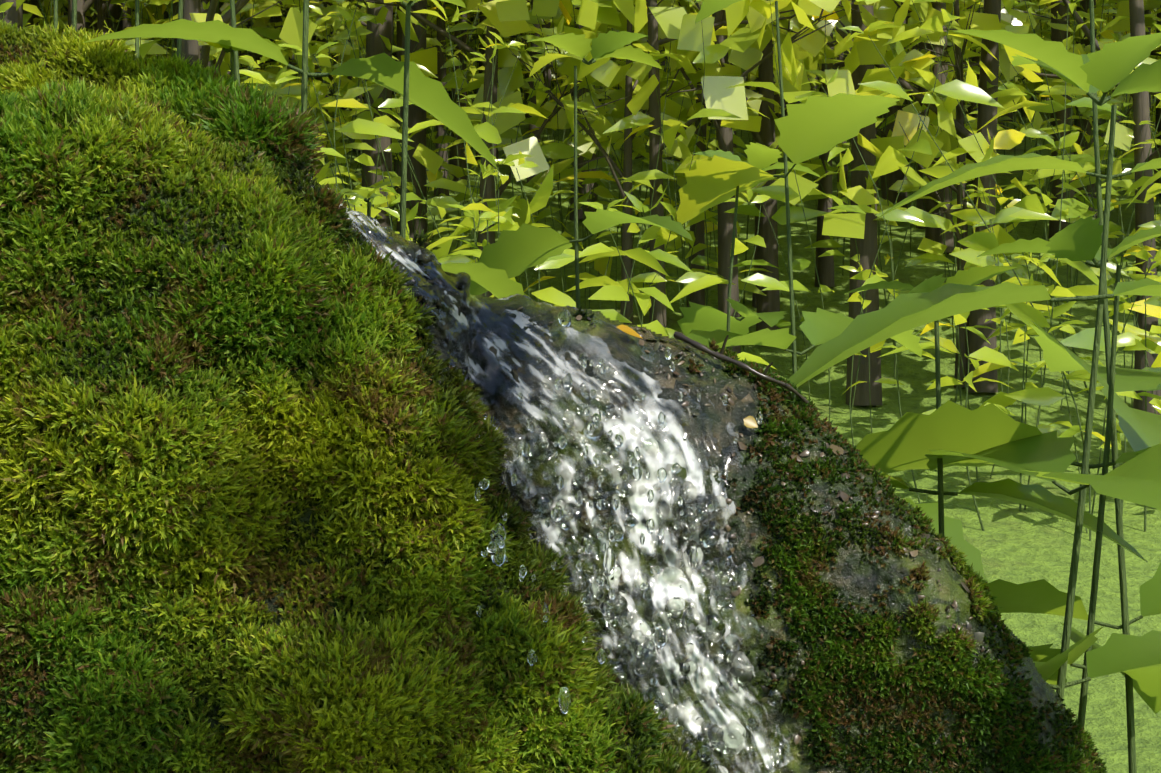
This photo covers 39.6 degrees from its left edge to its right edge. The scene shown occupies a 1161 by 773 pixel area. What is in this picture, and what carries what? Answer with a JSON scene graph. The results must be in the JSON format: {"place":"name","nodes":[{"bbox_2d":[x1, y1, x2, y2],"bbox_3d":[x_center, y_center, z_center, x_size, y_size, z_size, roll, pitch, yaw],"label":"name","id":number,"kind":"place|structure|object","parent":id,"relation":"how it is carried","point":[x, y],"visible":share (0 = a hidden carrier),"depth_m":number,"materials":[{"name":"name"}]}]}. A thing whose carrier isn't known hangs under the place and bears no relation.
{"place":"outdoors","nodes":[
{"label":"outdoors","id":0,"kind":"place"},
{"bbox_2d":[0,42,276,164],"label":"ridge boulder","id":1,"kind":"object","parent":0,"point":[47,65],"visible":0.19,"depth_m":0.52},
{"bbox_2d":[317,101,1160,772],"bbox_3d":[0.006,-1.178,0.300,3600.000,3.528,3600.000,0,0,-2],"label":"terrain","id":2,"kind":"structure","parent":0,"point":[1013,543],"depth_m":3.18,"materials":[{"name":"green plant"}]},
{"bbox_2d":[0,128,631,772],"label":"mossy boulder","id":3,"kind":"object","parent":2,"relation":"on","point":[412,248],"visible":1,"depth_m":0.43,"materials":[{"name":"green plant"}]},
{"bbox_2d":[0,0,1160,540],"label":"leafy plants","id":4,"kind":"object","parent":2,"relation":"on","point":[364,126],"depth_m":2.96,"materials":[{"name":"green plant"}]},
{"bbox_2d":[0,0,1160,414],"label":"tree trunks","id":5,"kind":"object","parent":2,"relation":"on","point":[868,374],"visible":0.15,"depth_m":3.23,"materials":[{"name":"brown plant"}]},
{"bbox_2d":[23,0,1160,285],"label":"tree leaves","id":6,"kind":"object","parent":5,"relation":"attached to","point":[689,36],"visible":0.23,"depth_m":3.06,"materials":[{"name":"green plant"}]},
{"bbox_2d":[54,0,1160,772],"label":"herb","id":7,"kind":"object","parent":2,"relation":"on","point":[949,432],"depth_m":0.60,"materials":[{"name":"green plant"}]},
{"bbox_2d":[472,295,1099,772],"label":"rock","id":8,"kind":"object","parent":2,"relation":"on","point":[848,575],"visible":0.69,"depth_m":0.48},
{"bbox_2d":[309,177,794,772],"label":"stream water","id":9,"kind":"structure","parent":8,"relation":"on","point":[491,375],"depth_m":0.47,"materials":[{"name":"white liquid"}]},
{"bbox_2d":[475,309,762,714],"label":"water droplets","id":10,"kind":"object","parent":9,"relation":"on","point":[496,550],"visible":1,"depth_m":0.45,"materials":[{"name":"liquid"}]},
{"bbox_2d":[515,320,780,772],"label":"water bubbles","id":11,"kind":"object","parent":9,"relation":"on","point":[729,737],"visible":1,"depth_m":0.47,"materials":[{"name":"liquid"}]},
{"bbox_2d":[0,12,1108,772],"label":"moss shoots","id":12,"kind":"object","parent":8,"relation":"on","point":[386,690],"visible":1,"depth_m":0.43,"materials":[{"name":"green plant"}]},
{"bbox_2d":[617,324,757,427],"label":"fallen leaves","id":13,"kind":"object","parent":8,"relation":"on","point":[750,422],"visible":1,"depth_m":0.50,"materials":[{"name":"yellow plant"}]},
{"bbox_2d":[517,307,1016,772],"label":"rock litter","id":14,"kind":"object","parent":8,"relation":"on","point":[845,497],"visible":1,"depth_m":0.49,"materials":[{"name":"brown plant"}]}
]}

